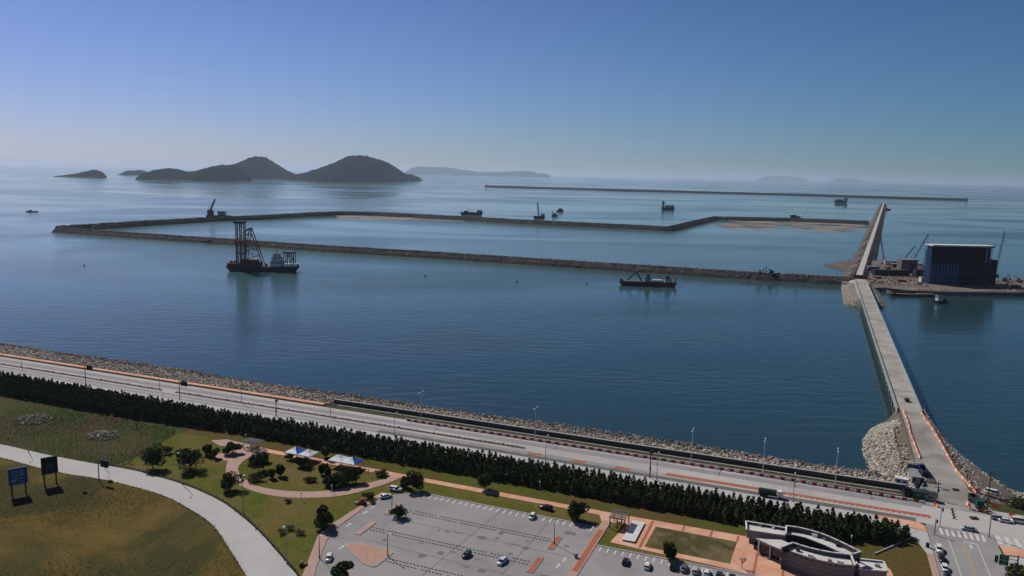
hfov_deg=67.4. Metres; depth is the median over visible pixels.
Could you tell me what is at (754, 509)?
pine tree
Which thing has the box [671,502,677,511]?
pine tree
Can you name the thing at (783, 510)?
pine tree
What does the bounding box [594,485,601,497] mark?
pine tree
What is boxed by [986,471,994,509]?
utility pole
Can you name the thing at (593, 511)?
park path
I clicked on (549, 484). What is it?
pine tree
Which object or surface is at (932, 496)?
site hut
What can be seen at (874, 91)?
sky
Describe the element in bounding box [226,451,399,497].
loop path
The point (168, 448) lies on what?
shrub
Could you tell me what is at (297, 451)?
canopy tent
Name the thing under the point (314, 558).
entrance paving
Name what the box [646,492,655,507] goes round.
pine tree
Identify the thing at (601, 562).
car park
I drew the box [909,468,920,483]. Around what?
site hut
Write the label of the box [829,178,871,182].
hills
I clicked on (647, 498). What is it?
pine tree
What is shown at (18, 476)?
billboard
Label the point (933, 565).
street pavement
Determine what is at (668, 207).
suction ship
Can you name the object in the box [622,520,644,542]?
stone stage
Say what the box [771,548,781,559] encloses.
window
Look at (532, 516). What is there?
parked car
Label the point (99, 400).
pine belt
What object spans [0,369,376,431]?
gutter lane
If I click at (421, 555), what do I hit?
asphalt stains
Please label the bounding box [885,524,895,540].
pine tree
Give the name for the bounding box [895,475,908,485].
site hut
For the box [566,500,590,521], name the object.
broadleaf tree
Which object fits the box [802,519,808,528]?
pine tree
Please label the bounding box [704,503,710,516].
pine tree
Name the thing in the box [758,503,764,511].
pine tree
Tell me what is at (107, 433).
rubble mound
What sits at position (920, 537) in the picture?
corner pavement
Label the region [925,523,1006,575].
side street
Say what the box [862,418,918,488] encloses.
armour rocks
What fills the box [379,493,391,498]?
parked car
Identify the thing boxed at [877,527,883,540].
pine tree
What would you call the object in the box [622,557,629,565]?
parked car
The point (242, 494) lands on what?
street lamp
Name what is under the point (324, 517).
broadleaf tree
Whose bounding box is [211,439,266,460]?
plaza
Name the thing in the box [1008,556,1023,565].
street pavement
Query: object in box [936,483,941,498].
utility pole
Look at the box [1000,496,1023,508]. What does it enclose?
shrub
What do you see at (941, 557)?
parked car
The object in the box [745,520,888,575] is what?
visitor building
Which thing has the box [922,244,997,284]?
scaffolded building
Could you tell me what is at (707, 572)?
parked car
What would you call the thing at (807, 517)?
pine tree
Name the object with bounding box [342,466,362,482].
broadleaf tree
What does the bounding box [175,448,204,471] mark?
broadleaf tree
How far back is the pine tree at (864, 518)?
252.85 m
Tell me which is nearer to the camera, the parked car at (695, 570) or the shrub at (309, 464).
the parked car at (695, 570)
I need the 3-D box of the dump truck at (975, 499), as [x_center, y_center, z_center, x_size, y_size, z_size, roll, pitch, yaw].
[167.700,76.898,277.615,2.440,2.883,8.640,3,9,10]
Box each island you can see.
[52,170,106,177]
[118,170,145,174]
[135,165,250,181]
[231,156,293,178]
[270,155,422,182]
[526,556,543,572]
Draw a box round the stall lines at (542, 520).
[339,493,736,575]
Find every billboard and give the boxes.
[7,466,27,495]
[40,455,57,485]
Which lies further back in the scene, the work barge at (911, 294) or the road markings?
the work barge at (911, 294)
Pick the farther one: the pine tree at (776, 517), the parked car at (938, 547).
the pine tree at (776, 517)
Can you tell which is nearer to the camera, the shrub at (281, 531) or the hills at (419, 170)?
the shrub at (281, 531)
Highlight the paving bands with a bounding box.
[639,521,784,575]
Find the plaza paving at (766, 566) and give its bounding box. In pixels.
[600,514,892,575]
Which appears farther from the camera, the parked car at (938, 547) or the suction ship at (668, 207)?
the suction ship at (668, 207)
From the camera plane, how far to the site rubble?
896.76 m
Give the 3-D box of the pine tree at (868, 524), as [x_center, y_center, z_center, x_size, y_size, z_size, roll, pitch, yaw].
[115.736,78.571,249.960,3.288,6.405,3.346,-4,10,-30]
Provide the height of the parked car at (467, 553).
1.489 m
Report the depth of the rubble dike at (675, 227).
1865.44 m
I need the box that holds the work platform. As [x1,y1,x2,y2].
[841,260,1023,295]
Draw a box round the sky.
[0,0,1023,185]
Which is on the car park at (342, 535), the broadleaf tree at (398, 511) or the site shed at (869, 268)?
the broadleaf tree at (398, 511)
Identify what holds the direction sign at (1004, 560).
on the side street
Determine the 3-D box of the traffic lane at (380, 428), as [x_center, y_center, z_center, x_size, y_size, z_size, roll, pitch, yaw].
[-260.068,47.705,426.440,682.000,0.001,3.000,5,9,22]
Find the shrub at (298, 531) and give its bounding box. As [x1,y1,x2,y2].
[295,528,305,534]
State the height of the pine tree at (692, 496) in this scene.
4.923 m
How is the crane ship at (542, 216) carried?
on the water
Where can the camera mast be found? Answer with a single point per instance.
(651, 451)
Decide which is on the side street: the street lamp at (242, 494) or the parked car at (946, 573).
the parked car at (946, 573)
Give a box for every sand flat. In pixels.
[336,215,462,221]
[710,220,866,233]
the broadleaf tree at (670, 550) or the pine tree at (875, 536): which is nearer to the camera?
the broadleaf tree at (670, 550)
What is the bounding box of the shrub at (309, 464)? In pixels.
[303,462,313,468]
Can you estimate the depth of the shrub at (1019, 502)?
276.42 m
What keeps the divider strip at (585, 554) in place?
on the divider strip at (604, 525)
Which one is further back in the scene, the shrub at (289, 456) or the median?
the median
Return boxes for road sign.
[84,365,92,383]
[97,459,108,480]
[179,381,186,399]
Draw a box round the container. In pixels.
[912,489,928,499]
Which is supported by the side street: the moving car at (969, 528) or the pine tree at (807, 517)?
the moving car at (969, 528)
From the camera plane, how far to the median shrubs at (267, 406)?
378.08 m
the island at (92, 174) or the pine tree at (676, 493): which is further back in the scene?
the island at (92, 174)
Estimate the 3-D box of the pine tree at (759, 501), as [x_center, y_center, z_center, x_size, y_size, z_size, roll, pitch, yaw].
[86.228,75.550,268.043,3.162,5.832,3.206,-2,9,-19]
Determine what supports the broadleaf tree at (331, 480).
on the park lawn at (268, 515)
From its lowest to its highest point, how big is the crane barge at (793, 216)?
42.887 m
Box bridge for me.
[855,280,922,412]
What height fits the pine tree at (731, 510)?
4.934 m
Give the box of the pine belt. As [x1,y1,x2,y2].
[0,371,911,537]
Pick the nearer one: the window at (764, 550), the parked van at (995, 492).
the window at (764, 550)
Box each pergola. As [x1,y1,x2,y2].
[243,437,264,449]
[609,508,629,530]
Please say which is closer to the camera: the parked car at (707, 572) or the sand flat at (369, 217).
the parked car at (707, 572)
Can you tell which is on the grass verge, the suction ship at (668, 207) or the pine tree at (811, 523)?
the pine tree at (811, 523)
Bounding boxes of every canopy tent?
[284,446,318,458]
[328,454,362,469]
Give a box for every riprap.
[0,345,894,481]
[1002,490,1023,506]
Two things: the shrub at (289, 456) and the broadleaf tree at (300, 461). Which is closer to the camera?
the broadleaf tree at (300, 461)
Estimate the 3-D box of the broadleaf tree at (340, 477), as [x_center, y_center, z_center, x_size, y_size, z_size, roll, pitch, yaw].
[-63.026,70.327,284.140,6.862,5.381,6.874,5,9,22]
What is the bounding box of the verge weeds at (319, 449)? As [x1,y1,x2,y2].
[0,397,878,575]
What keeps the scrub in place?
on the ground at (10, 401)
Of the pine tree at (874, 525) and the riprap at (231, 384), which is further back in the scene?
the riprap at (231, 384)
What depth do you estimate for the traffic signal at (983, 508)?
251.96 m
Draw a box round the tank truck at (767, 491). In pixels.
[758,487,782,499]
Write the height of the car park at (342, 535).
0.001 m
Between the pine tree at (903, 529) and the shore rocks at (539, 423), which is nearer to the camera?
the pine tree at (903, 529)
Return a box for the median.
[0,363,525,448]
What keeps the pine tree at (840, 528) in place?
on the grass verge
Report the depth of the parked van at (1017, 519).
263.28 m
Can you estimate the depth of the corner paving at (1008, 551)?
242.71 m
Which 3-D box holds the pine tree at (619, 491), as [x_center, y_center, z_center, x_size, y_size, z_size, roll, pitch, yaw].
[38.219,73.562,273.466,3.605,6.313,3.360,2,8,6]
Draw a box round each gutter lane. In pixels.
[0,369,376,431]
[377,430,915,520]
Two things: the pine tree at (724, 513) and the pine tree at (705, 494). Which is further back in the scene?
the pine tree at (705, 494)
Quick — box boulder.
[298,560,307,565]
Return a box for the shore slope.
[2,351,1022,510]
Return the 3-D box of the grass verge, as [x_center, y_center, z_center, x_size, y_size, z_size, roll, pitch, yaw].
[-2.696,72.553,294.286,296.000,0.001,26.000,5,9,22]
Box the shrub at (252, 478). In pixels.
[247,473,265,482]
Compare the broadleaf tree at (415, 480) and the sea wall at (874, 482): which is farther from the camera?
the sea wall at (874, 482)
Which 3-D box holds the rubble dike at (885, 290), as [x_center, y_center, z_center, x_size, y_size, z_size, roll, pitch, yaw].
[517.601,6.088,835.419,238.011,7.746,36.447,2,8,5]
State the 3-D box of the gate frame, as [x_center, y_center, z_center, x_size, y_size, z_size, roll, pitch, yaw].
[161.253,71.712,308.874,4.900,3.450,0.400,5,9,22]
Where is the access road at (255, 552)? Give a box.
[0,444,296,575]
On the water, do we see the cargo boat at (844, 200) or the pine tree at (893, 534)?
the cargo boat at (844, 200)
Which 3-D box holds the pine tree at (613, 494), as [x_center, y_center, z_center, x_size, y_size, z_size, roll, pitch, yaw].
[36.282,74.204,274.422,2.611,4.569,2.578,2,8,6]
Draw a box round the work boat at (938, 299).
[933,293,947,303]
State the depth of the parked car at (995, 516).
265.46 m
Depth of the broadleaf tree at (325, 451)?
309.24 m
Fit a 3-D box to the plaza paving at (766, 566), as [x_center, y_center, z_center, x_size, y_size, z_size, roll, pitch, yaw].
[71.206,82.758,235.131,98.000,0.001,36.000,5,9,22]
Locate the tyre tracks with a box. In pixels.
[18,365,933,506]
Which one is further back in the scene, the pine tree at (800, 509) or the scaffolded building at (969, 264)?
the scaffolded building at (969, 264)
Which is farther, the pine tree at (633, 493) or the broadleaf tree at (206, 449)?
the broadleaf tree at (206, 449)
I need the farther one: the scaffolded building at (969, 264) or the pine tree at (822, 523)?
the scaffolded building at (969, 264)
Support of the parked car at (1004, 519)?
on the coast road at (999, 528)
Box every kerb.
[338,405,900,494]
[416,491,757,575]
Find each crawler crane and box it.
[879,232,884,264]
[911,234,928,258]
[996,231,1005,277]
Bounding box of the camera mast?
[649,450,652,477]
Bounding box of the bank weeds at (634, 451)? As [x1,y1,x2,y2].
[333,403,901,493]
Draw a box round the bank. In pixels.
[326,403,905,496]
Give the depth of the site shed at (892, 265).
1047.51 m
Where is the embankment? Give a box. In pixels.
[873,409,1016,503]
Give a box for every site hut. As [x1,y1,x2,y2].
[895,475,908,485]
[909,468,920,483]
[928,491,936,501]
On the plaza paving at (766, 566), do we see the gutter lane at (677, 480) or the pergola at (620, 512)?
the pergola at (620, 512)
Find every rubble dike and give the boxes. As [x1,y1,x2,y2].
[51,227,853,284]
[55,211,869,230]
[875,285,1023,296]
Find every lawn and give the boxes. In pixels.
[114,433,939,575]
[645,527,736,563]
[876,538,930,575]
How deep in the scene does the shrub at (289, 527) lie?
247.31 m
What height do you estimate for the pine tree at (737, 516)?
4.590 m
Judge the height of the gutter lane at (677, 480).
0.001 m
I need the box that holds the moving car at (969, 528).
[960,525,976,531]
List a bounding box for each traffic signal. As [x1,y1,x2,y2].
[939,507,943,526]
[982,507,991,536]
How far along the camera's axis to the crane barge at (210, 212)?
1857.59 m
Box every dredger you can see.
[226,221,299,271]
[619,272,676,286]
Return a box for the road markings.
[4,361,1023,575]
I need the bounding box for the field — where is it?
[0,458,245,575]
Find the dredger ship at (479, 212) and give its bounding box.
[460,207,482,214]
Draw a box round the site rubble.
[854,263,1023,289]
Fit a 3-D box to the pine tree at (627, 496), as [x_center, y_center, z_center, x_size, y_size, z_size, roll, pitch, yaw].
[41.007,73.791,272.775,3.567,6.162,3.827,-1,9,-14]
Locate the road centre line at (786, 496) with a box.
[395,432,976,575]
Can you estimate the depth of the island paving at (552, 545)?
242.41 m
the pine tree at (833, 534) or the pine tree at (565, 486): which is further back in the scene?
the pine tree at (565, 486)
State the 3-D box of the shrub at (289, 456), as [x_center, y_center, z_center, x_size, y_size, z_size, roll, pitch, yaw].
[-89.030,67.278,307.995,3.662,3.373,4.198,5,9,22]
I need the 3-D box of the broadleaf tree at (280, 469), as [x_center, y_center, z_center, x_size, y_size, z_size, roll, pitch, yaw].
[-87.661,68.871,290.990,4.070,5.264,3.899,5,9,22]
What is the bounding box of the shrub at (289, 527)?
[285,524,294,529]
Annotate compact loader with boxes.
[355,498,366,504]
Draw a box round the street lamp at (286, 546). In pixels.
[283,525,287,563]
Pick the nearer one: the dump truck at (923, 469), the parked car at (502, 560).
the parked car at (502, 560)
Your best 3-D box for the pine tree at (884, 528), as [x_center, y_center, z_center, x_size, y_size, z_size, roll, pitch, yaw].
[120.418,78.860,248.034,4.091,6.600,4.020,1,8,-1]
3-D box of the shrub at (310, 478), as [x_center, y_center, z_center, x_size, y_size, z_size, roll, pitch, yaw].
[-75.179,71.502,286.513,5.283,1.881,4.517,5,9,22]
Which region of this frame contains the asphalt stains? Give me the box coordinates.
[364,511,575,575]
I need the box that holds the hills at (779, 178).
[757,176,812,181]
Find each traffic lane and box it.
[0,366,655,474]
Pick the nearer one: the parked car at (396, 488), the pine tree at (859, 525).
the pine tree at (859, 525)
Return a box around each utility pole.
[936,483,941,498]
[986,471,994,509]
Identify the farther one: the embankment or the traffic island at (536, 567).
the embankment
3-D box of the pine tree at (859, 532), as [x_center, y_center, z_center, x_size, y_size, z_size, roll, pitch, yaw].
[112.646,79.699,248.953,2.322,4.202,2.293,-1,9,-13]
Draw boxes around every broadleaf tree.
[138,443,167,467]
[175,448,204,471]
[201,444,211,453]
[208,447,219,457]
[219,470,244,490]
[222,441,242,453]
[246,451,268,471]
[260,451,269,459]
[266,469,275,477]
[275,464,285,475]
[295,457,308,466]
[313,504,334,528]
[318,464,324,473]
[320,445,330,457]
[321,475,341,487]
[323,463,331,475]
[330,560,354,575]
[332,470,349,485]
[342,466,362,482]
[388,504,407,517]
[399,476,408,487]
[403,470,424,490]
[477,472,492,489]
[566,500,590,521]
[662,541,676,559]
[1005,563,1023,575]
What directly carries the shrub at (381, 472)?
on the park lawn at (268, 515)
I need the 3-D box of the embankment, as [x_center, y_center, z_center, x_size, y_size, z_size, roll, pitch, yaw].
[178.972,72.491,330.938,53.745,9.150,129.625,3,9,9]
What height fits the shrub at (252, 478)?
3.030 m
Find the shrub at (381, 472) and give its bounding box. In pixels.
[374,469,388,477]
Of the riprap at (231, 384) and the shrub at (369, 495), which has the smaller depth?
the shrub at (369, 495)
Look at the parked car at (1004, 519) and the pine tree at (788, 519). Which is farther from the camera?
the parked car at (1004, 519)
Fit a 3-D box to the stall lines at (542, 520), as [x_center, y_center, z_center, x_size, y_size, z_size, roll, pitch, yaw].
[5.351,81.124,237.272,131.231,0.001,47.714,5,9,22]
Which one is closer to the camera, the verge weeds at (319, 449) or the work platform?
the verge weeds at (319, 449)
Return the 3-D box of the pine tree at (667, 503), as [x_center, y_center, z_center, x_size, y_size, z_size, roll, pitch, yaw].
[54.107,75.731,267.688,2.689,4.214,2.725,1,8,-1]
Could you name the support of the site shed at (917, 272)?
on the work platform
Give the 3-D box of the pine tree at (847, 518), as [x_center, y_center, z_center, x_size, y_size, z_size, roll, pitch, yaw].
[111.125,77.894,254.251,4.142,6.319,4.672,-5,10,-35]
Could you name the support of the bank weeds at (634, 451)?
on the bank
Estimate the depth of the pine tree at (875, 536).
246.77 m
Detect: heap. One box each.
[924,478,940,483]
[977,494,993,501]
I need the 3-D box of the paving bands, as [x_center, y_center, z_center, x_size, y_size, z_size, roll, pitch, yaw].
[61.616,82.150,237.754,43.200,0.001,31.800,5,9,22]
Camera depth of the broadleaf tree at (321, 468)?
292.34 m
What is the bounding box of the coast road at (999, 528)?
[0,357,1023,539]
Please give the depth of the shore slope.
379.78 m
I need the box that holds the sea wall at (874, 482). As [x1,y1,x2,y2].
[334,399,905,488]
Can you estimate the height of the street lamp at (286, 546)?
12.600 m
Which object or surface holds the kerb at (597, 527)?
on the ground at (10, 401)
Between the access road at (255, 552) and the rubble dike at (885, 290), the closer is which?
the access road at (255, 552)
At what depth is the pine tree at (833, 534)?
247.45 m
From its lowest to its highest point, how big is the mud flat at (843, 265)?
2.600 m
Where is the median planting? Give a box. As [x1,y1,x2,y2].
[0,363,524,448]
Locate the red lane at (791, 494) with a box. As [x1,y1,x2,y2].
[528,452,930,517]
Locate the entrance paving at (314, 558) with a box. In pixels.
[302,492,382,575]
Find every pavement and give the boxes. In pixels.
[0,370,904,525]
[897,525,932,553]
[927,553,939,575]
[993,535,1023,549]
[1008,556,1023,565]
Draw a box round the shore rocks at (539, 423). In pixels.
[0,342,889,477]
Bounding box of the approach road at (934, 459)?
[901,410,994,514]
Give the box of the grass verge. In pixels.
[182,424,931,559]
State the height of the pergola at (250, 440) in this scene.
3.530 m
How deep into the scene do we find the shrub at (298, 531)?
244.75 m
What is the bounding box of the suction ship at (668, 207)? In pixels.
[661,201,674,209]
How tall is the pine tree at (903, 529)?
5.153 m
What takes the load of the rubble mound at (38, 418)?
on the ground at (10, 401)
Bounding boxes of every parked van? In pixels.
[985,487,1001,495]
[1011,516,1023,522]
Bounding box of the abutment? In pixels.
[841,279,885,307]
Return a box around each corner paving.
[872,514,926,531]
[1000,546,1023,557]
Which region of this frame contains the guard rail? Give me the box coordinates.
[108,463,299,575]
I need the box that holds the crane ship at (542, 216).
[533,202,544,218]
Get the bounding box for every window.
[759,543,769,556]
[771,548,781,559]
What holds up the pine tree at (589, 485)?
on the grass verge
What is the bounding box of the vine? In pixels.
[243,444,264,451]
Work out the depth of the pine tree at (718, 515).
260.22 m
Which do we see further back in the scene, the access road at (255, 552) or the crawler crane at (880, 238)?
the crawler crane at (880, 238)
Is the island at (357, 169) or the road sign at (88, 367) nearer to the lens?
the road sign at (88, 367)
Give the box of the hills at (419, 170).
[404,166,549,176]
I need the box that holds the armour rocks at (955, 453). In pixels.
[923,409,1019,503]
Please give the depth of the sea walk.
415.90 m
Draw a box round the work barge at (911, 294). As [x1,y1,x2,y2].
[889,292,934,296]
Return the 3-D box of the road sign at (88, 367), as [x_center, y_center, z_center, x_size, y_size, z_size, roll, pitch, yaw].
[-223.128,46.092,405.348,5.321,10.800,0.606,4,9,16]
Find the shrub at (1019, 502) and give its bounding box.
[1013,498,1023,506]
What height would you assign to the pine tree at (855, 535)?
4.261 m
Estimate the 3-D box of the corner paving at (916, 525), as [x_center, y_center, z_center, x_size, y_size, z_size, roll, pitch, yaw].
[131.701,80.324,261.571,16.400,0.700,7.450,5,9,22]
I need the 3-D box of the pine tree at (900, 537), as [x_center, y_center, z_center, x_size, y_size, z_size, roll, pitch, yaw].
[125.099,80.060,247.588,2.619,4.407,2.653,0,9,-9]
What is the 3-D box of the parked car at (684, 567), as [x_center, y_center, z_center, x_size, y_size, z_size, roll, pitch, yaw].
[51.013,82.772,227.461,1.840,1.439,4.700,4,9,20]
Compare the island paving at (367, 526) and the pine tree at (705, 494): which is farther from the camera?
the pine tree at (705, 494)
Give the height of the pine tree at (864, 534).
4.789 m
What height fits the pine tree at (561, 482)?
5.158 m
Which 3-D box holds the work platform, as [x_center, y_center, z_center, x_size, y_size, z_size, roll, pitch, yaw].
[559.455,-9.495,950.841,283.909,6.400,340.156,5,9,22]
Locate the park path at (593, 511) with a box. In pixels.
[262,449,613,516]
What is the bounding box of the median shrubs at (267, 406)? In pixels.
[4,363,523,447]
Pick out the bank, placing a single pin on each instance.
(335, 406)
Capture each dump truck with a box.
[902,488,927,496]
[917,463,929,476]
[968,493,984,507]
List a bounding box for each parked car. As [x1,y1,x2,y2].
[325,552,332,561]
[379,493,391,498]
[389,485,401,491]
[462,549,471,558]
[497,556,507,565]
[528,512,535,519]
[539,504,552,510]
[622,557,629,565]
[644,562,650,569]
[669,561,677,570]
[680,564,687,572]
[692,566,698,574]
[703,569,710,575]
[716,571,722,575]
[935,543,942,553]
[938,554,945,562]
[941,562,948,570]
[943,570,951,575]
[990,513,1003,519]
[998,517,1013,523]
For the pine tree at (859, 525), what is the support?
on the grass verge
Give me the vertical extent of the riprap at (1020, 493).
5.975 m
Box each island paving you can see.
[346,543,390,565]
[355,521,374,533]
[527,557,542,571]
[548,536,560,548]
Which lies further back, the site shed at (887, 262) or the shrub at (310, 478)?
the site shed at (887, 262)
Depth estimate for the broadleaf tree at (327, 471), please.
291.32 m
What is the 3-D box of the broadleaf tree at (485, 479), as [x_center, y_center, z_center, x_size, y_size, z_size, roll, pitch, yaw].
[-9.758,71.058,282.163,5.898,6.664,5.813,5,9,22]
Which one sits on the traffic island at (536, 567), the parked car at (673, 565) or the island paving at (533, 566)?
the island paving at (533, 566)
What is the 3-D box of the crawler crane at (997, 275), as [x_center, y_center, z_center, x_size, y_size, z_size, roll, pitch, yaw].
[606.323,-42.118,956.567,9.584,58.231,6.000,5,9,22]
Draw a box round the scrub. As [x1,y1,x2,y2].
[0,399,175,466]
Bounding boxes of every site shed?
[866,266,878,270]
[871,269,909,275]
[883,260,896,264]
[890,263,896,267]
[896,258,917,272]
[912,269,923,276]
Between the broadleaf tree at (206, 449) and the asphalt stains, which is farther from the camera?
the broadleaf tree at (206, 449)
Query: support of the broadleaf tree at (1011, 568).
on the street pavement at (1021, 561)
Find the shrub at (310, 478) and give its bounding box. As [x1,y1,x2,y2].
[303,476,317,481]
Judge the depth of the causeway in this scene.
1323.44 m
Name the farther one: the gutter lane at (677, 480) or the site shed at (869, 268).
the site shed at (869, 268)
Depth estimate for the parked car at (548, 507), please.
265.93 m
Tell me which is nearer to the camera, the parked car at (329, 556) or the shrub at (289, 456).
the parked car at (329, 556)
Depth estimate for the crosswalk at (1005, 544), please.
249.09 m
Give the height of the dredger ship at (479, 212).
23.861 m
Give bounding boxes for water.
[0,165,1023,492]
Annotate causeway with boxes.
[843,203,886,278]
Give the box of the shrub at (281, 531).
[277,528,286,533]
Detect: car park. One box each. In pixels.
[315,492,596,575]
[578,546,748,575]
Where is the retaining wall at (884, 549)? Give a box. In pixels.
[874,537,911,554]
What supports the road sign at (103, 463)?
on the field
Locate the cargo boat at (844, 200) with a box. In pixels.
[834,198,847,202]
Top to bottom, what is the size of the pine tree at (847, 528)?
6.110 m
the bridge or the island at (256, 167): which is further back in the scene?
the island at (256, 167)
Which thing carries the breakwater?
in the water
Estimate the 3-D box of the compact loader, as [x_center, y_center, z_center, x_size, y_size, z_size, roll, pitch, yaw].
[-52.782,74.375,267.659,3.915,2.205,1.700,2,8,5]
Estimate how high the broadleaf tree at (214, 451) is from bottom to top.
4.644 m
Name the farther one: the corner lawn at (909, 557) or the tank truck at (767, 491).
the tank truck at (767, 491)
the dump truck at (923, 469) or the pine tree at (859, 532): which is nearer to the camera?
the pine tree at (859, 532)
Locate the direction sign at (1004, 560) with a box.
[994,554,1018,575]
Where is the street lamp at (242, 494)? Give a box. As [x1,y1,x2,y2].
[239,475,244,512]
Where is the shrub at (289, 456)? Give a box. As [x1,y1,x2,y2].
[285,454,294,459]
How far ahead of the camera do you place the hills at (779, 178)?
61241.35 m
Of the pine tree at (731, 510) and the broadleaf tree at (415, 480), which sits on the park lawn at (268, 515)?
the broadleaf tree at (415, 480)
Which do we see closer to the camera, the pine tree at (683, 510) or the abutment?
the pine tree at (683, 510)
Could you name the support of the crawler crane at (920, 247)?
on the work platform
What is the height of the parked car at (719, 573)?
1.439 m
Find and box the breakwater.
[484,185,967,200]
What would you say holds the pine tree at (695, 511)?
on the grass verge
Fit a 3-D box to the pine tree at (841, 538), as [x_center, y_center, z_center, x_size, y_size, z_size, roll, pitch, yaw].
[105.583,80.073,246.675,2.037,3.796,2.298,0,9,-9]
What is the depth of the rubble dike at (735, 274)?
1050.15 m
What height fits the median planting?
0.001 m
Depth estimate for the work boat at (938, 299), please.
773.12 m
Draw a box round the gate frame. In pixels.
[906,461,919,470]
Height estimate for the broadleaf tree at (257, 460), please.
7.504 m
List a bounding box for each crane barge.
[206,199,230,216]
[790,210,806,217]
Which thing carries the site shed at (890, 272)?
on the work platform
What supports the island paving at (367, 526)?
on the traffic island
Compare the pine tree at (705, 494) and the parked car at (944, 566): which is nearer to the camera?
the parked car at (944, 566)
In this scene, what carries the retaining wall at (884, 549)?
on the grass verge
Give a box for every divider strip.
[567,520,610,575]
[572,529,603,571]
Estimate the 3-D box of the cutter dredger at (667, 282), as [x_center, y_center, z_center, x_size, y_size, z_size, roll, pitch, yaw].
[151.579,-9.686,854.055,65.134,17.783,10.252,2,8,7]
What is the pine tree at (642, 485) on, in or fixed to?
on the grass verge
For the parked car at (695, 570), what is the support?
on the car park at (601, 562)
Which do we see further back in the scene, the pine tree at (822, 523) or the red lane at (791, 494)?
the red lane at (791, 494)
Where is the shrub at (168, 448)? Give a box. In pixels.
[164,446,173,452]
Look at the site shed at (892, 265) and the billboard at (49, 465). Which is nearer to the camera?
the billboard at (49, 465)
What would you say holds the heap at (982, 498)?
on the approach road at (934, 459)
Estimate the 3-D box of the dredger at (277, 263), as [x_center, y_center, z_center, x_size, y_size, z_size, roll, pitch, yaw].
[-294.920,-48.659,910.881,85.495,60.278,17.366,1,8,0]
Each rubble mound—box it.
[14,414,52,424]
[85,430,120,440]
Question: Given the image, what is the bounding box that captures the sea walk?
[0,353,325,405]
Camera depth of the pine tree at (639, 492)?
272.99 m
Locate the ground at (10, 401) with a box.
[0,356,1023,569]
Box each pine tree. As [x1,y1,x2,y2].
[547,481,552,489]
[557,479,563,490]
[563,481,567,491]
[569,480,576,492]
[572,479,580,493]
[588,481,594,493]
[590,479,596,493]
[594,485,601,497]
[610,490,615,500]
[614,486,623,502]
[622,488,631,502]
[630,489,636,502]
[636,488,642,501]
[639,482,645,492]
[643,493,650,506]
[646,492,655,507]
[663,499,669,509]
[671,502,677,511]
[673,489,679,500]
[681,501,686,513]
[690,493,694,504]
[691,505,698,515]
[701,491,708,499]
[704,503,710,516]
[708,503,717,518]
[712,494,718,506]
[715,511,720,520]
[721,507,728,521]
[729,507,734,519]
[734,510,741,521]
[741,511,747,523]
[751,505,757,519]
[756,497,761,509]
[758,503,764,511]
[765,499,773,515]
[773,515,778,524]
[777,516,783,526]
[778,506,786,515]
[782,514,792,526]
[797,504,805,518]
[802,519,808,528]
[805,513,810,520]
[808,519,815,529]
[811,511,819,523]
[817,520,824,529]
[817,525,822,532]
[822,525,830,535]
[831,529,836,538]
[836,524,845,538]
[837,532,843,540]
[841,515,852,522]
[842,522,851,539]
[852,529,857,540]
[855,521,863,531]
[857,528,861,538]
[860,528,869,540]
[861,514,867,523]
[863,520,871,537]
[868,523,878,536]
[869,527,879,542]
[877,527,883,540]
[880,523,891,541]
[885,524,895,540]
[896,530,903,541]
[901,526,907,538]
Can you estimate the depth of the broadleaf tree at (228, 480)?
276.10 m
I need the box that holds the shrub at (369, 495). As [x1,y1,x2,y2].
[361,492,374,500]
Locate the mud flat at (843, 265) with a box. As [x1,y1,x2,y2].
[825,260,851,270]

